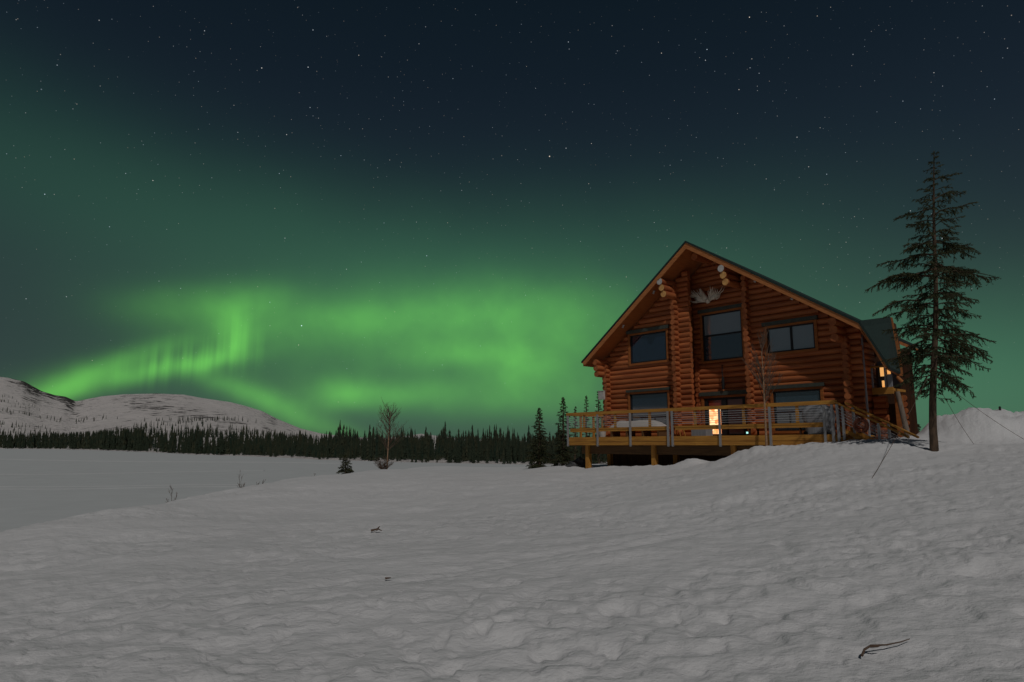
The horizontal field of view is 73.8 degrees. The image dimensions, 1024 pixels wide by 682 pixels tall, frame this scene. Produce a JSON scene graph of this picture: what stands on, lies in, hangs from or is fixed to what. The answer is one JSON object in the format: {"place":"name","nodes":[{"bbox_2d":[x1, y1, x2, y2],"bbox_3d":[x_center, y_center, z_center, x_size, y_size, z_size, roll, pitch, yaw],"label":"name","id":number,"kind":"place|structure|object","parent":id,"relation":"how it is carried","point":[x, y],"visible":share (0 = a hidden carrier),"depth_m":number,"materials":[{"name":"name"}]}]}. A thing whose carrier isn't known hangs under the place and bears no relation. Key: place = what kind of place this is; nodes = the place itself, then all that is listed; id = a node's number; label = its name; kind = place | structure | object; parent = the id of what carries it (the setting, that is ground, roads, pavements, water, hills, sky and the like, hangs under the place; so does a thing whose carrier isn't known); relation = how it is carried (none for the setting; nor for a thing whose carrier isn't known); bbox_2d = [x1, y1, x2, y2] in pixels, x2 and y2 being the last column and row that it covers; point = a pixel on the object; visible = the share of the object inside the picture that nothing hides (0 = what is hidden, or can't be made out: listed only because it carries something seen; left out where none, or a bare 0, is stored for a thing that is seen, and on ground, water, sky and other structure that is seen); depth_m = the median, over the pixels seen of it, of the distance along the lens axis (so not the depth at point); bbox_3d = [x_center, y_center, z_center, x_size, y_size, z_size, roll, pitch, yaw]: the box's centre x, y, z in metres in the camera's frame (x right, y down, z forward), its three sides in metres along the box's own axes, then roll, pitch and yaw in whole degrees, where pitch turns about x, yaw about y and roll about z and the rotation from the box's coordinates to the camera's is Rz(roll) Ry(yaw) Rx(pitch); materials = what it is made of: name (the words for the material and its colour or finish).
{"place":"outdoors","nodes":[
{"label":"outdoors","id":0,"kind":"place"},
{"bbox_2d":[0,449,550,531],"bbox_3d":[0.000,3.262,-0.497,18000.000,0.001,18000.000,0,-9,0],"label":"frozen lake","id":1,"kind":"structure","parent":0,"point":[21,507],"depth_m":74.69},
{"bbox_2d":[0,484,240,486],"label":"snow track","id":2,"kind":"structure","parent":1,"relation":"on","point":[113,486],"depth_m":54.80,"materials":[{"name":"white snow"}]},
{"bbox_2d":[0,486,240,489],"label":"snow track","id":3,"kind":"structure","parent":1,"relation":"on","point":[122,488],"depth_m":52.78,"materials":[{"name":"white snow"}]},
{"bbox_2d":[0,470,263,474],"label":"snow track","id":4,"kind":"structure","parent":1,"relation":"on","point":[115,473],"depth_m":79.53,"materials":[{"name":"white snow"}]},
{"bbox_2d":[1,459,340,463],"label":"snow track","id":5,"kind":"structure","parent":1,"relation":"on","point":[174,461],"depth_m":134.21,"materials":[{"name":"white snow"}]},
{"bbox_2d":[0,377,606,464],"bbox_3d":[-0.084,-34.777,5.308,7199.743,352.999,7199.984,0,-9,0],"label":"mountain terrain","id":6,"kind":"structure","parent":0,"point":[129,410],"depth_m":1420.89,"materials":[{"name":"white snow"}]},
{"bbox_2d":[69,432,74,449],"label":"shore spruce","id":7,"kind":"object","parent":6,"relation":"on","point":[72,444],"visible":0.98,"depth_m":497.92,"materials":[{"name":"green plant"}]},
{"bbox_2d":[106,431,110,450],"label":"shore spruce","id":8,"kind":"object","parent":6,"relation":"on","point":[108,446],"visible":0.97,"depth_m":408.97,"materials":[{"name":"green plant"}]},
{"bbox_2d":[112,432,115,449],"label":"shore spruce","id":9,"kind":"object","parent":6,"relation":"on","point":[113,443],"visible":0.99,"depth_m":401.08,"materials":[{"name":"green plant"}]},
{"bbox_2d":[133,430,137,450],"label":"shore spruce","id":10,"kind":"object","parent":6,"relation":"on","point":[135,443],"visible":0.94,"depth_m":345.53,"materials":[{"name":"plant"}]},
{"bbox_2d":[186,431,190,453],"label":"shore spruce","id":11,"kind":"object","parent":6,"relation":"on","point":[188,447],"visible":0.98,"depth_m":244.54,"materials":[{"name":"green plant"}]},
{"bbox_2d":[194,432,198,453],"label":"shore spruce","id":12,"kind":"object","parent":6,"relation":"on","point":[196,445],"visible":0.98,"depth_m":235.86,"materials":[{"name":"plant"}]},
{"bbox_2d":[218,433,221,454],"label":"shore spruce","id":13,"kind":"object","parent":6,"relation":"on","point":[219,446],"visible":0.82,"depth_m":223.54,"materials":[{"name":"green plant"}]},
{"bbox_2d":[219,434,224,454],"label":"shore spruce","id":14,"kind":"object","parent":6,"relation":"on","point":[222,447],"visible":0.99,"depth_m":221.49,"materials":[{"name":"plant"}]},
{"bbox_2d":[242,442,246,454],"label":"shore spruce","id":15,"kind":"object","parent":6,"relation":"on","point":[245,448],"visible":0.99,"depth_m":207.53,"materials":[{"name":"green plant"}]},
{"bbox_2d":[0,395,606,463],"bbox_3d":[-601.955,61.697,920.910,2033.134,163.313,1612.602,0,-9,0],"label":"forest","id":16,"kind":"object","parent":6,"relation":"on","point":[305,446],"visible":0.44,"depth_m":205.70,"materials":[{"name":"green plant"}]},
{"bbox_2d":[360,439,364,458],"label":"shore spruce","id":17,"kind":"object","parent":6,"relation":"on","point":[362,456],"visible":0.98,"depth_m":145.36,"materials":[{"name":"green plant"}]},
{"bbox_2d":[401,440,408,458],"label":"shore spruce","id":18,"kind":"object","parent":6,"relation":"on","point":[405,456],"visible":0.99,"depth_m":136.95,"materials":[{"name":"green plant"}]},
{"bbox_2d":[446,441,452,462],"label":"shore spruce","id":19,"kind":"object","parent":6,"relation":"on","point":[449,454],"visible":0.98,"depth_m":126.79,"materials":[{"name":"green plant"}]},
{"bbox_2d":[469,441,472,461],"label":"shore spruce","id":20,"kind":"object","parent":6,"relation":"on","point":[471,453],"visible":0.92,"depth_m":125.38,"materials":[{"name":"green plant"}]},
{"bbox_2d":[521,447,525,462],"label":"shore spruce","id":21,"kind":"object","parent":6,"relation":"on","point":[523,457],"visible":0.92,"depth_m":119.90,"materials":[{"name":"green plant"}]},
{"bbox_2d":[0,407,1023,681],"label":"snow ground","id":22,"kind":"structure","parent":0,"point":[810,563],"depth_m":6.96,"materials":[{"name":"white snow"}]},
{"bbox_2d":[166,487,176,502],"bbox_3d":[-10.949,5.063,21.966,0.381,0.911,0.215,2,-9,-11],"label":"leafless shrub","id":23,"kind":"object","parent":22,"relation":"on","point":[171,494],"visible":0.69,"depth_m":21.97,"materials":[{"name":"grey plant"}]},
{"bbox_2d":[336,455,353,473],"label":"spruce tree","id":24,"kind":"object","parent":22,"relation":"on","point":[345,462],"visible":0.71,"depth_m":45.19,"materials":[{"name":"green plant"}]},
{"bbox_2d":[374,455,393,468],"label":"leafless shrub","id":25,"kind":"object","parent":22,"relation":"on","point":[383,466],"visible":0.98,"depth_m":52.76,"materials":[{"name":"brown plant"}]},
{"bbox_2d":[376,402,409,468],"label":"birch tree","id":26,"kind":"object","parent":22,"relation":"on","point":[389,423],"visible":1,"depth_m":53.45,"materials":[{"name":"brown plant"}]},
{"bbox_2d":[524,407,554,468],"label":"spruce tree","id":27,"kind":"object","parent":22,"relation":"on","point":[538,459],"visible":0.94,"depth_m":43.31,"materials":[{"name":"green plant"}]},
{"bbox_2d":[546,397,578,465],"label":"spruce tree","id":28,"kind":"object","parent":22,"relation":"on","point":[563,460],"visible":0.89,"depth_m":41.51,"materials":[{"name":"green plant"}]},
{"bbox_2d":[565,457,585,467],"bbox_3d":[3.066,5.862,32.488,1.102,0.647,0.854,0,-9,0],"label":"dark boulder","id":29,"kind":"object","parent":22,"relation":"on","point":[578,462],"visible":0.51,"depth_m":32.23,"materials":[{"name":"stone"}]},
{"bbox_2d":[571,406,579,460],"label":"spruce tree","id":30,"kind":"object","parent":22,"relation":"on","point":[574,435],"visible":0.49,"depth_m":45.61,"materials":[{"name":"green plant"}]},
{"bbox_2d":[582,395,591,458],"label":"spruce tree","id":31,"kind":"object","parent":22,"relation":"on","point":[586,404],"visible":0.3,"depth_m":46.75,"materials":[{"name":"green plant"}]},
{"bbox_2d":[592,391,606,463],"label":"spruce tree","id":32,"kind":"object","parent":22,"relation":"on","point":[598,460],"visible":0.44,"depth_m":44.48,"materials":[{"name":"green plant"}]},
{"bbox_2d":[566,400,918,468],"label":"wooden deck","id":33,"kind":"structure","parent":22,"relation":"on","point":[654,447],"depth_m":26.61,"materials":[{"name":"brown wood"}]},
{"bbox_2d":[599,431,605,436],"bbox_3d":[4.192,4.325,31.701,0.380,0.300,0.395,7,-11,-40],"label":"white bucket","id":34,"kind":"object","parent":33,"relation":"on","point":[602,433],"visible":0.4,"depth_m":31.56,"materials":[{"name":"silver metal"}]},
{"bbox_2d":[609,420,669,436],"bbox_3d":[5.647,3.933,30.659,0.720,0.763,2.950,7,-11,-40],"label":"long bench","id":35,"kind":"object","parent":33,"relation":"on","point":[636,423],"visible":0.6,"depth_m":30.36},
{"bbox_2d":[691,429,712,435],"bbox_3d":[7.738,3.690,27.798,0.540,0.380,0.720,7,-11,-40],"label":"storage box","id":36,"kind":"object","parent":33,"relation":"on","point":[705,432],"visible":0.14,"depth_m":27.58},
{"bbox_2d":[802,405,835,434],"bbox_3d":[10.912,2.781,24.221,0.726,1.100,1.105,7,-11,-40],"label":"covered grill","id":37,"kind":"object","parent":33,"relation":"on","point":[813,430],"visible":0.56,"depth_m":23.98,"materials":[{"name":"grey fabric"}]},
{"bbox_2d":[853,418,868,432],"bbox_3d":[11.245,2.726,22.001,0.120,0.485,0.509,7,-11,-40],"label":"coiled hose","id":38,"kind":"object","parent":33,"relation":"hanging from","point":[865,422],"visible":1,"depth_m":21.96,"materials":[{"name":"brown rubber"}]},
{"bbox_2d":[581,241,917,465],"bbox_3d":[10.935,1.263,31.519,8.030,10.800,15.108,7,-11,-40],"label":"log cabin","id":39,"kind":"object","parent":22,"relation":"on","point":[663,342],"visible":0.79,"depth_m":29.57,"materials":[{"name":"brown wood"}]},
{"bbox_2d":[598,391,604,399],"bbox_3d":[4.432,2.679,33.738,0.150,0.430,0.360,7,-11,-40],"label":"meter box","id":40,"kind":"object","parent":39,"relation":"attached to","point":[601,395],"visible":1,"depth_m":33.68,"materials":[{"name":"grey metal"}]},
{"bbox_2d":[626,324,669,365],"bbox_3d":[6.455,0.238,32.344,0.230,1.715,2.470,7,-11,-40],"label":"window","id":41,"kind":"structure","parent":39,"relation":"in","point":[650,345],"depth_m":32.34,"materials":[{"name":"black glass"}]},
{"bbox_2d":[626,387,670,428],"bbox_3d":[6.413,3.191,31.941,0.230,1.915,2.540,7,-11,-40],"label":"window","id":42,"kind":"structure","parent":39,"relation":"in","point":[650,398],"depth_m":31.93,"materials":[{"name":"black glass"}]},
{"bbox_2d":[690,287,723,303],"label":"moose antlers","id":43,"kind":"object","parent":39,"relation":"attached to","point":[705,298],"visible":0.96,"depth_m":30.92},
{"bbox_2d":[697,303,745,363],"bbox_3d":[9.332,-0.297,30.291,0.230,2.455,2.300,7,-11,-40],"label":"window","id":44,"kind":"structure","parent":39,"relation":"in","point":[721,328],"depth_m":30.33,"materials":[{"name":"black glass"}]},
{"bbox_2d":[721,365,724,388],"bbox_3d":[9.244,1.575,29.890,0.197,1.092,0.143,7,-11,-40],"label":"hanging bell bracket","id":45,"kind":"object","parent":39,"relation":"attached to","point":[723,383],"visible":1,"depth_m":29.80,"materials":[{"name":"black metal"}]},
{"bbox_2d":[699,390,748,435],"bbox_3d":[9.306,3.170,29.793,0.230,1.950,2.440,7,-11,-40],"label":"door","id":46,"kind":"structure","parent":39,"relation":"in","point":[734,397],"depth_m":29.77,"materials":[{"name":"black glass"}]},
{"bbox_2d":[761,315,818,355],"bbox_3d":[11.036,-0.181,27.038,0.230,1.365,2.290,7,-11,-40],"label":"window","id":47,"kind":"structure","parent":39,"relation":"in","point":[794,335],"depth_m":26.98,"materials":[{"name":"black glass"}]},
{"bbox_2d":[768,382,824,433],"bbox_3d":[11.095,2.631,26.540,0.230,1.895,2.250,7,-11,-40],"label":"window","id":48,"kind":"structure","parent":39,"relation":"in","point":[806,391],"depth_m":26.74,"materials":[{"name":"black glass"}]},
{"bbox_2d":[877,361,900,387],"bbox_3d":[14.440,1.284,26.177,0.100,1.050,0.750,7,-11,-40],"label":"balcony window","id":49,"kind":"structure","parent":39,"relation":"in","point":[881,380],"depth_m":26.27,"materials":[{"name":"black"}]},
{"bbox_2d":[737,325,782,445],"bbox_3d":[8.968,1.610,24.506,1.475,4.619,1.572,0,-9,0],"label":"young birch","id":50,"kind":"object","parent":22,"relation":"on","point":[763,381],"visible":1,"depth_m":24.43,"materials":[{"name":"brown plant"}]},
{"bbox_2d":[861,638,909,656],"bbox_3d":[2.224,1.820,4.058,0.418,0.058,0.070,3,-9,-16],"label":"fallen stick","id":51,"kind":"object","parent":22,"relation":"on","point":[870,646],"visible":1,"depth_m":4.04,"materials":[{"name":"brown wood"}]},
{"bbox_2d":[871,363,933,478],"bbox_3d":[9.673,1.722,16.681,0.011,3.023,6.265,-8,-12,43],"label":"guy wire","id":52,"kind":"object","parent":22,"relation":"on","point":[902,425],"visible":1,"depth_m":16.21,"materials":[{"name":"brown"}]},
{"bbox_2d":[865,151,1000,451],"bbox_3d":[12.204,-1.148,19.373,3.549,9.056,2.409,3,-9,-21],"label":"spruce tree","id":53,"kind":"object","parent":22,"relation":"on","point":[935,355],"visible":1,"depth_m":19.29,"materials":[{"name":"green plant"}]},
{"bbox_2d":[939,379,1022,438],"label":"guy wire","id":54,"kind":"object","parent":53,"relation":"attached to","point":[985,414],"visible":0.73,"depth_m":19.68,"materials":[{"name":"brown metal"}]},
{"bbox_2d":[0,0,1023,440],"label":"sky","id":55,"kind":"structure","parent":0,"point":[311,215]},
{"bbox_2d":[749,428,801,434],"bbox_3d":[9.973,3.356,25.538,0.700,0.360,2.200,7,-11,-40],"label":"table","id":56,"kind":"object","parent":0,"point":[800,430],"visible":0.26,"depth_m":26.06,"materials":[{"name":"brown wood"}]}
]}

